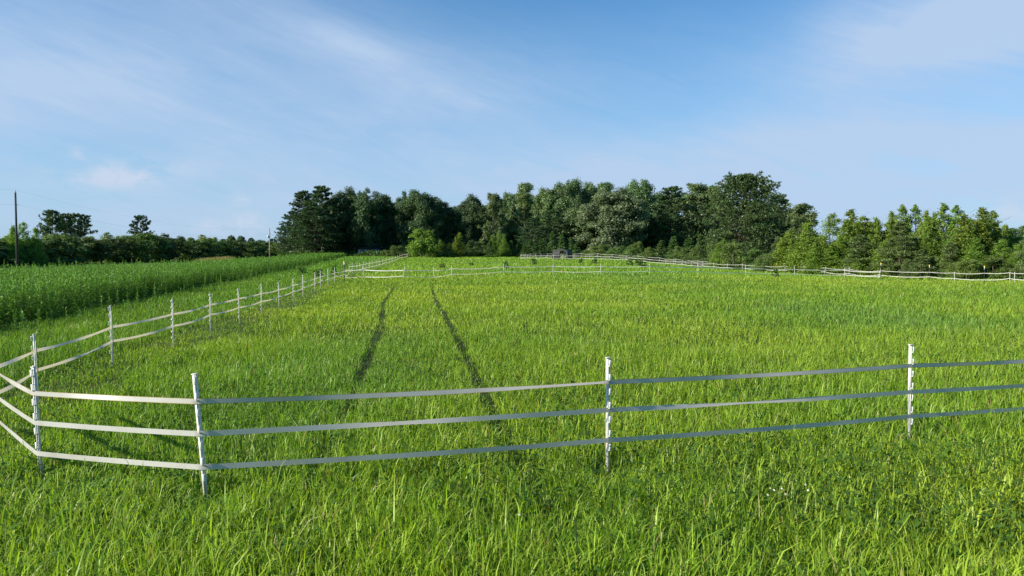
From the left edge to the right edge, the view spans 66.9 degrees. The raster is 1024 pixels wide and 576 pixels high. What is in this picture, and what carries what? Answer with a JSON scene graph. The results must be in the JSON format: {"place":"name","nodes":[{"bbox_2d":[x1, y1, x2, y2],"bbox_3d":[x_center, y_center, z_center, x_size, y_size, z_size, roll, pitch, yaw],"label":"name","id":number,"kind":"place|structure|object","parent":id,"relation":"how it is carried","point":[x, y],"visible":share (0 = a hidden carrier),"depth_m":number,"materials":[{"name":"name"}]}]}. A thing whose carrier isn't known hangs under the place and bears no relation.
{"place":"outdoors","nodes":[
{"label":"outdoors","id":0,"kind":"place"},
{"bbox_2d":[0,255,1023,575],"bbox_3d":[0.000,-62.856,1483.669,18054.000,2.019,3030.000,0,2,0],"label":"ground","id":1,"kind":"structure","parent":0,"point":[368,362],"depth_m":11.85,"materials":[{"name":"green plant"}]},
{"bbox_2d":[0,245,24,266],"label":"hedge shrub","id":2,"kind":"object","parent":1,"relation":"on","point":[3,255],"visible":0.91,"depth_m":112.32,"materials":[{"name":"green plant"}]},
{"bbox_2d":[14,190,18,266],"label":"utility pole","id":3,"kind":"object","parent":1,"relation":"on","point":[16,238],"visible":0.91,"depth_m":97.69,"materials":[{"name":"brown wood"}]},
{"bbox_2d":[0,237,39,266],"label":"hedge shrub","id":4,"kind":"object","parent":1,"relation":"on","point":[24,249],"visible":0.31,"depth_m":116.55,"materials":[{"name":"green plant"}]},
{"bbox_2d":[4,221,49,266],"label":"young tree","id":5,"kind":"object","parent":1,"relation":"on","point":[38,254],"visible":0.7,"depth_m":117.65,"materials":[{"name":"green plant"}]},
{"bbox_2d":[29,241,68,264],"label":"hedge shrub","id":6,"kind":"object","parent":1,"relation":"on","point":[55,258],"visible":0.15,"depth_m":126.66,"materials":[{"name":"green plant"}]},
{"bbox_2d":[36,209,68,240],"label":"pine tree","id":7,"kind":"object","parent":1,"relation":"on","point":[50,221],"visible":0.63,"depth_m":170.62,"materials":[{"name":"green plant"}]},
{"bbox_2d":[38,238,79,264],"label":"hedge shrub","id":8,"kind":"object","parent":1,"relation":"on","point":[60,246],"visible":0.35,"depth_m":128.39,"materials":[{"name":"green plant"}]},
{"bbox_2d":[36,233,87,263],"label":"hedge shrub","id":9,"kind":"object","parent":1,"relation":"on","point":[72,241],"visible":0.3,"depth_m":133.92,"materials":[{"name":"green plant"}]},
{"bbox_2d":[54,212,80,237],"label":"pine tree","id":10,"kind":"object","parent":1,"relation":"on","point":[70,229],"visible":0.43,"depth_m":175.47,"materials":[{"name":"green plant"}]},
{"bbox_2d":[66,213,87,238],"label":"pine tree","id":11,"kind":"object","parent":1,"relation":"on","point":[79,223],"visible":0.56,"depth_m":179.20,"materials":[{"name":"green plant"}]},
{"bbox_2d":[65,243,98,263],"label":"hedge shrub","id":12,"kind":"object","parent":1,"relation":"on","point":[81,257],"visible":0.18,"depth_m":138.70,"materials":[{"name":"green plant"}]},
{"bbox_2d":[76,214,97,243],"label":"pine tree","id":13,"kind":"object","parent":1,"relation":"on","point":[86,222],"visible":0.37,"depth_m":183.51,"materials":[{"name":"green plant"}]},
{"bbox_2d":[74,236,119,262],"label":"hedge shrub","id":14,"kind":"object","parent":1,"relation":"on","point":[101,249],"visible":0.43,"depth_m":143.80,"materials":[{"name":"green plant"}]},
{"bbox_2d":[82,237,118,262],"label":"hedge shrub","id":15,"kind":"object","parent":1,"relation":"on","point":[108,241],"visible":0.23,"depth_m":149.42,"materials":[{"name":"green plant"}]},
{"bbox_2d":[98,236,141,262],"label":"hedge shrub","id":16,"kind":"object","parent":1,"relation":"on","point":[125,243],"visible":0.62,"depth_m":154.32,"materials":[{"name":"green plant"}]},
{"bbox_2d":[103,234,156,261],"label":"hedge shrub","id":17,"kind":"object","parent":1,"relation":"on","point":[148,244],"visible":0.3,"depth_m":160.96,"materials":[{"name":"green plant"}]},
{"bbox_2d":[128,214,154,233],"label":"pine tree","id":18,"kind":"object","parent":1,"relation":"on","point":[139,217],"visible":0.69,"depth_m":188.91,"materials":[{"name":"green plant"}]},
{"bbox_2d":[128,232,171,261],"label":"hedge shrub","id":19,"kind":"object","parent":1,"relation":"on","point":[163,246],"visible":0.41,"depth_m":168.74,"materials":[{"name":"green plant"}]},
{"bbox_2d":[148,233,178,261],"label":"hedge shrub","id":20,"kind":"object","parent":1,"relation":"on","point":[170,249],"visible":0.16,"depth_m":176.16,"materials":[{"name":"green plant"}]},
{"bbox_2d":[147,237,188,260],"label":"hedge shrub","id":21,"kind":"object","parent":1,"relation":"on","point":[180,244],"visible":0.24,"depth_m":183.05,"materials":[{"name":"green plant"}]},
{"bbox_2d":[174,243,204,260],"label":"hedge shrub","id":22,"kind":"object","parent":1,"relation":"on","point":[191,252],"visible":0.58,"depth_m":190.13,"materials":[{"name":"green plant"}]},
{"bbox_2d":[0,252,380,336],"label":"tall weeds","id":23,"kind":"object","parent":1,"relation":"on","point":[26,292],"visible":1,"depth_m":34.52,"materials":[{"name":"green plant"}]},
{"bbox_2d":[174,240,218,260],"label":"hedge shrub","id":24,"kind":"object","parent":1,"relation":"on","point":[201,247],"visible":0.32,"depth_m":200.37,"materials":[{"name":"green plant"}]},
{"bbox_2d":[0,254,406,402],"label":"electric fence","id":25,"kind":"object","parent":1,"relation":"on","point":[35,350],"visible":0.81,"depth_m":14.40,"materials":[{"name":"white plastic"}]},
{"bbox_2d":[194,238,227,257],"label":"hedge shrub","id":26,"kind":"object","parent":1,"relation":"on","point":[219,248],"visible":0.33,"depth_m":210.05,"materials":[{"name":"green plant"}]},
{"bbox_2d":[211,240,238,256],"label":"hedge shrub","id":27,"kind":"object","parent":1,"relation":"on","point":[228,250],"visible":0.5,"depth_m":219.00,"materials":[{"name":"green plant"}]},
{"bbox_2d":[223,241,247,258],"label":"hedge shrub","id":28,"kind":"object","parent":1,"relation":"on","point":[241,252],"visible":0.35,"depth_m":229.80,"materials":[{"name":"green plant"}]},
{"bbox_2d":[235,241,264,257],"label":"hedge shrub","id":29,"kind":"object","parent":1,"relation":"on","point":[251,247],"visible":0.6,"depth_m":240.92,"materials":[{"name":"green plant"}]},
{"bbox_2d":[273,211,307,253],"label":"pine tree","id":30,"kind":"object","parent":1,"relation":"on","point":[281,240],"visible":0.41,"depth_m":204.31,"materials":[{"name":"green plant"}]},
{"bbox_2d":[283,190,318,252],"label":"pine tree","id":31,"kind":"object","parent":1,"relation":"on","point":[299,203],"visible":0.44,"depth_m":193.73,"materials":[{"name":"green plant"}]},
{"bbox_2d":[287,206,342,252],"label":"tree","id":32,"kind":"object","parent":1,"relation":"on","point":[318,216],"visible":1,"depth_m":186.11,"materials":[{"name":"green plant"}]},
{"bbox_2d":[296,185,347,249],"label":"pine tree","id":33,"kind":"object","parent":1,"relation":"on","point":[318,195],"visible":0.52,"depth_m":192.38,"materials":[{"name":"green plant"}]},
{"bbox_2d":[324,186,365,252],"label":"hardwood tree","id":34,"kind":"object","parent":1,"relation":"on","point":[348,196],"visible":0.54,"depth_m":196.79,"materials":[{"name":"green plant"}]},
{"bbox_2d":[349,187,384,252],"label":"hardwood tree","id":35,"kind":"object","parent":1,"relation":"on","point":[362,224],"visible":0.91,"depth_m":194.29,"materials":[{"name":"green plant"}]},
{"bbox_2d":[367,191,402,250],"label":"hardwood tree","id":36,"kind":"object","parent":1,"relation":"on","point":[388,234],"visible":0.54,"depth_m":200.97,"materials":[{"name":"green plant"}]},
{"bbox_2d":[390,245,406,256],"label":"bush","id":37,"kind":"object","parent":1,"relation":"on","point":[394,249],"visible":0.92,"depth_m":171.29,"materials":[{"name":"green plant"}]},
{"bbox_2d":[393,190,410,239],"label":"hardwood tree","id":38,"kind":"object","parent":1,"relation":"on","point":[398,199],"visible":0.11,"depth_m":210.46,"materials":[{"name":"green plant"}]},
{"bbox_2d":[392,189,443,251],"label":"hardwood tree","id":39,"kind":"object","parent":1,"relation":"on","point":[417,204],"visible":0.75,"depth_m":197.71,"materials":[{"name":"green plant"}]},
{"bbox_2d":[405,227,440,256],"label":"maple tree","id":40,"kind":"object","parent":1,"relation":"on","point":[422,242],"visible":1,"depth_m":164.30,"materials":[{"name":"green plant"}]},
{"bbox_2d":[428,195,459,246],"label":"hardwood tree","id":41,"kind":"object","parent":1,"relation":"on","point":[448,228],"visible":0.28,"depth_m":203.69,"materials":[{"name":"green plant"}]},
{"bbox_2d":[450,232,466,256],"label":"young tree","id":42,"kind":"object","parent":1,"relation":"on","point":[457,243],"visible":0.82,"depth_m":172.51,"materials":[{"name":"green plant"}]},
{"bbox_2d":[453,193,486,251],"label":"hardwood tree","id":43,"kind":"object","parent":1,"relation":"on","point":[470,217],"visible":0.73,"depth_m":201.13,"materials":[{"name":"green plant"}]},
{"bbox_2d":[477,192,507,245],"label":"hardwood tree","id":44,"kind":"object","parent":1,"relation":"on","point":[496,203],"visible":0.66,"depth_m":198.63,"materials":[{"name":"green plant"}]},
{"bbox_2d":[486,230,511,256],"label":"young tree","id":45,"kind":"object","parent":1,"relation":"on","point":[501,249],"visible":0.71,"depth_m":170.53,"materials":[{"name":"green plant"}]},
{"bbox_2d":[497,190,520,248],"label":"hardwood tree","id":46,"kind":"object","parent":1,"relation":"on","point":[509,199],"visible":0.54,"depth_m":209.49,"materials":[{"name":"green plant"}]},
{"bbox_2d":[0,344,1023,499],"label":"electric fence","id":47,"kind":"object","parent":1,"relation":"on","point":[202,466],"visible":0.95,"depth_m":6.79,"materials":[{"name":"white plastic"}]},
{"bbox_2d":[509,182,539,248],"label":"hardwood tree","id":48,"kind":"object","parent":1,"relation":"on","point":[522,197],"visible":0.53,"depth_m":203.82,"materials":[{"name":"green plant"}]},
{"bbox_2d":[514,217,549,247],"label":"pine tree","id":49,"kind":"object","parent":1,"relation":"on","point":[528,228],"visible":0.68,"depth_m":178.91,"materials":[{"name":"green plant"}]},
{"bbox_2d":[527,187,558,246],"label":"hardwood tree","id":50,"kind":"object","parent":1,"relation":"on","point":[544,200],"visible":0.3,"depth_m":199.03,"materials":[{"name":"green plant"}]},
{"bbox_2d":[546,231,556,255],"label":"young pine","id":51,"kind":"object","parent":1,"relation":"on","point":[552,241],"visible":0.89,"depth_m":167.44,"materials":[{"name":"green plant"}]},
{"bbox_2d":[530,209,577,249],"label":"pine tree","id":52,"kind":"object","parent":1,"relation":"on","point":[554,222],"visible":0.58,"depth_m":184.37,"materials":[{"name":"green plant"}]},
{"bbox_2d":[552,249,572,258],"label":"field shelter","id":53,"kind":"object","parent":1,"relation":"on","point":[556,253],"visible":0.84,"depth_m":145.40,"materials":[{"name":"grey"}]},
{"bbox_2d":[545,177,590,246],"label":"hardwood tree","id":54,"kind":"object","parent":1,"relation":"on","point":[569,196],"visible":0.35,"depth_m":196.85,"materials":[{"name":"green plant"}]},
{"bbox_2d":[559,207,600,250],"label":"hardwood tree","id":55,"kind":"object","parent":1,"relation":"on","point":[572,217],"visible":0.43,"depth_m":186.08,"materials":[{"name":"green plant"}]},
{"bbox_2d":[579,181,598,211],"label":"hardwood tree","id":56,"kind":"object","parent":1,"relation":"on","point":[593,190],"visible":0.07,"depth_m":203.77,"materials":[{"name":"green plant"}]},
{"bbox_2d":[573,187,652,250],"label":"oak tree","id":57,"kind":"object","parent":1,"relation":"on","point":[618,217],"visible":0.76,"depth_m":178.46,"materials":[{"name":"green plant"}]},
{"bbox_2d":[345,263,881,279],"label":"electric fence","id":58,"kind":"object","parent":1,"relation":"on","point":[600,271],"visible":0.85,"depth_m":71.41,"materials":[{"name":"white plastic"}]},
{"bbox_2d":[601,247,626,258],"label":"bush","id":59,"kind":"object","parent":1,"relation":"on","point":[615,252],"visible":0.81,"depth_m":151.54,"materials":[{"name":"green plant"}]},
{"bbox_2d":[618,246,642,259],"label":"bush","id":60,"kind":"object","parent":1,"relation":"on","point":[630,250],"visible":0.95,"depth_m":147.81,"materials":[{"name":"green plant"}]},
{"bbox_2d":[622,179,666,252],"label":"hardwood tree","id":61,"kind":"object","parent":1,"relation":"on","point":[644,192],"visible":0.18,"depth_m":198.57,"materials":[{"name":"green plant"}]},
{"bbox_2d":[640,247,659,261],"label":"bush","id":62,"kind":"object","parent":1,"relation":"on","point":[647,251],"visible":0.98,"depth_m":145.23,"materials":[{"name":"green plant"}]},
{"bbox_2d":[278,249,1023,279],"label":"undergrowth","id":63,"kind":"object","parent":1,"relation":"on","point":[663,257],"visible":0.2,"depth_m":170.70,"materials":[{"name":"green plant"}]},
{"bbox_2d":[645,185,696,247],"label":"tree","id":64,"kind":"object","parent":1,"relation":"on","point":[681,223],"visible":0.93,"depth_m":186.08,"materials":[{"name":"plant"}]},
{"bbox_2d":[666,246,690,263],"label":"bush","id":65,"kind":"object","parent":1,"relation":"on","point":[677,254],"visible":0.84,"depth_m":137.55,"materials":[{"name":"green plant"}]},
{"bbox_2d":[667,182,714,251],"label":"hardwood tree","id":66,"kind":"object","parent":1,"relation":"on","point":[692,196],"visible":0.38,"depth_m":193.36,"materials":[{"name":"green plant"}]},
{"bbox_2d":[680,245,707,266],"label":"bush","id":67,"kind":"object","parent":1,"relation":"on","point":[697,251],"visible":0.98,"depth_m":129.28,"materials":[{"name":"green plant"}]},
{"bbox_2d":[692,234,710,259],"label":"young pine","id":68,"kind":"object","parent":1,"relation":"on","point":[701,243],"visible":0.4,"depth_m":145.34,"materials":[{"name":"green plant"}]},
{"bbox_2d":[691,185,738,251],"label":"hardwood tree","id":69,"kind":"object","parent":1,"relation":"on","point":[706,227],"visible":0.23,"depth_m":192.08,"materials":[{"name":"green plant"}]},
{"bbox_2d":[705,239,746,268],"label":"young tree","id":70,"kind":"object","parent":1,"relation":"on","point":[716,258],"visible":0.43,"depth_m":120.23,"materials":[{"name":"green plant"}]},
{"bbox_2d":[718,241,751,269],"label":"bush","id":71,"kind":"object","parent":1,"relation":"on","point":[735,246],"visible":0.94,"depth_m":111.48,"materials":[{"name":"green plant"}]},
{"bbox_2d":[692,170,793,259],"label":"tree","id":72,"kind":"object","parent":1,"relation":"on","point":[744,184],"visible":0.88,"depth_m":154.75,"materials":[{"name":"plant"}]},
{"bbox_2d":[741,246,770,267],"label":"bush","id":73,"kind":"object","parent":1,"relation":"on","point":[752,252],"visible":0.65,"depth_m":109.77,"materials":[{"name":"green plant"}]},
{"bbox_2d":[751,252,778,271],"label":"bush","id":74,"kind":"object","parent":1,"relation":"on","point":[761,262],"visible":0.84,"depth_m":99.60,"materials":[{"name":"green plant"}]},
{"bbox_2d":[520,255,1023,282],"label":"electric fence","id":75,"kind":"object","parent":1,"relation":"on","point":[1014,279],"visible":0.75,"depth_m":74.58,"materials":[{"name":"white plastic"}]},
{"bbox_2d":[753,194,791,250],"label":"pine tree","id":76,"kind":"object","parent":1,"relation":"on","point":[782,201],"visible":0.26,"depth_m":169.87,"materials":[{"name":"green plant"}]},
{"bbox_2d":[759,230,799,272],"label":"young tree","id":77,"kind":"object","parent":1,"relation":"on","point":[782,244],"visible":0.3,"depth_m":98.97,"materials":[{"name":"green plant"}]},
{"bbox_2d":[786,203,820,241],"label":"hardwood tree","id":78,"kind":"object","parent":1,"relation":"on","point":[806,216],"visible":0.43,"depth_m":146.86,"materials":[{"name":"green plant"}]},
{"bbox_2d":[781,212,863,273],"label":"young tree","id":79,"kind":"object","parent":1,"relation":"on","point":[796,260],"visible":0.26,"depth_m":91.53,"materials":[{"name":"green plant"}]},
{"bbox_2d":[799,238,857,274],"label":"young tree","id":80,"kind":"object","parent":1,"relation":"on","point":[816,263],"visible":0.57,"depth_m":87.35,"materials":[{"name":"green plant"}]},
{"bbox_2d":[841,234,875,273],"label":"young pine","id":81,"kind":"object","parent":1,"relation":"on","point":[860,240],"visible":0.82,"depth_m":83.51,"materials":[{"name":"green plant"}]},
{"bbox_2d":[841,216,889,249],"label":"young tree","id":82,"kind":"object","parent":1,"relation":"on","point":[859,226],"visible":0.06,"depth_m":93.52,"materials":[{"name":"green plant"}]},
{"bbox_2d":[845,234,895,276],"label":"young tree","id":83,"kind":"object","parent":1,"relation":"on","point":[873,241],"visible":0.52,"depth_m":82.71,"materials":[{"name":"green plant"}]},
{"bbox_2d":[869,211,897,245],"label":"young tree","id":84,"kind":"object","parent":1,"relation":"on","point":[876,226],"visible":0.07,"depth_m":92.97,"materials":[{"name":"green plant"}]},
{"bbox_2d":[871,222,919,275],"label":"young pine","id":85,"kind":"object","parent":1,"relation":"on","point":[900,228],"visible":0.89,"depth_m":79.52,"materials":[{"name":"green plant"}]},
{"bbox_2d":[883,204,917,252],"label":"young tree","id":86,"kind":"object","parent":1,"relation":"on","point":[902,211],"visible":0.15,"depth_m":91.72,"materials":[{"name":"green plant"}]},
{"bbox_2d":[898,259,916,277],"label":"young pine","id":87,"kind":"object","parent":1,"relation":"on","point":[907,263],"visible":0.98,"depth_m":73.89,"materials":[{"name":"green plant"}]},
{"bbox_2d":[903,204,922,250],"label":"young tree","id":88,"kind":"object","parent":1,"relation":"on","point":[917,211],"visible":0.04,"depth_m":91.67,"materials":[{"name":"green plant"}]},
{"bbox_2d":[888,228,946,276],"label":"young tree","id":89,"kind":"object","parent":1,"relation":"on","point":[929,245],"visible":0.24,"depth_m":79.58,"materials":[{"name":"green plant"}]},
{"bbox_2d":[910,249,935,277],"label":"young pine","id":90,"kind":"object","parent":1,"relation":"on","point":[922,254],"visible":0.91,"depth_m":76.66,"materials":[{"name":"green plant"}]},
{"bbox_2d":[918,202,956,248],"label":"young tree","id":91,"kind":"object","parent":1,"relation":"on","point":[944,207],"visible":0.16,"depth_m":85.68,"materials":[{"name":"green plant"}]},
{"bbox_2d":[935,241,963,275],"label":"young pine","id":92,"kind":"object","parent":1,"relation":"on","point":[951,246],"visible":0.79,"depth_m":75.71,"materials":[{"name":"green plant"}]},
{"bbox_2d":[933,205,967,247],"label":"young tree","id":93,"kind":"object","parent":1,"relation":"on","point":[955,209],"visible":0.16,"depth_m":83.79,"materials":[{"name":"green plant"}]},
{"bbox_2d":[932,232,992,278],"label":"young tree","id":94,"kind":"object","parent":1,"relation":"on","point":[975,247],"visible":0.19,"depth_m":74.19,"materials":[{"name":"green plant"}]},
{"bbox_2d":[945,259,983,278],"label":"bush","id":95,"kind":"object","parent":1,"relation":"on","point":[958,267],"visible":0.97,"depth_m":71.66,"materials":[{"name":"green plant"}]},
{"bbox_2d":[940,207,1010,266],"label":"young tree","id":96,"kind":"object","parent":1,"relation":"on","point":[982,227],"visible":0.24,"depth_m":76.50,"materials":[{"name":"green plant"}]},
{"bbox_2d":[976,254,1013,278],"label":"bush","id":97,"kind":"object","parent":1,"relation":"on","point":[987,261],"visible":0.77,"depth_m":71.58,"materials":[{"name":"green plant"}]},
{"bbox_2d":[974,238,1023,270],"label":"young tree","id":98,"kind":"object","parent":1,"relation":"on","point":[999,249],"visible":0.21,"depth_m":73.39,"materials":[{"name":"green plant"}]},
{"bbox_2d":[987,210,1015,251],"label":"young tree","id":99,"kind":"object","parent":1,"relation":"on","point":[995,223],"visible":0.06,"depth_m":79.30,"materials":[{"name":"green plant"}]},
{"bbox_2d":[992,223,1014,252],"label":"young tree","id":100,"kind":"object","parent":1,"relation":"on","point":[1006,232],"visible":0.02,"depth_m":80.35,"materials":[{"name":"green plant"}]},
{"bbox_2d":[996,263,1023,278],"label":"bush","id":101,"kind":"object","parent":1,"relation":"on","point":[1015,269],"visible":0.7,"depth_m":69.86,"materials":[{"name":"green plant"}]},
{"bbox_2d":[1013,233,1023,277],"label":"young pine","id":102,"kind":"object","parent":1,"relation":"on","point":[1020,253],"visible":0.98,"depth_m":66.40,"materials":[{"name":"green plant"}]},
{"bbox_2d":[0,0,1023,250],"label":"sky","id":103,"kind":"structure","parent":0,"point":[208,116],"materials":[{"name":"blue"}]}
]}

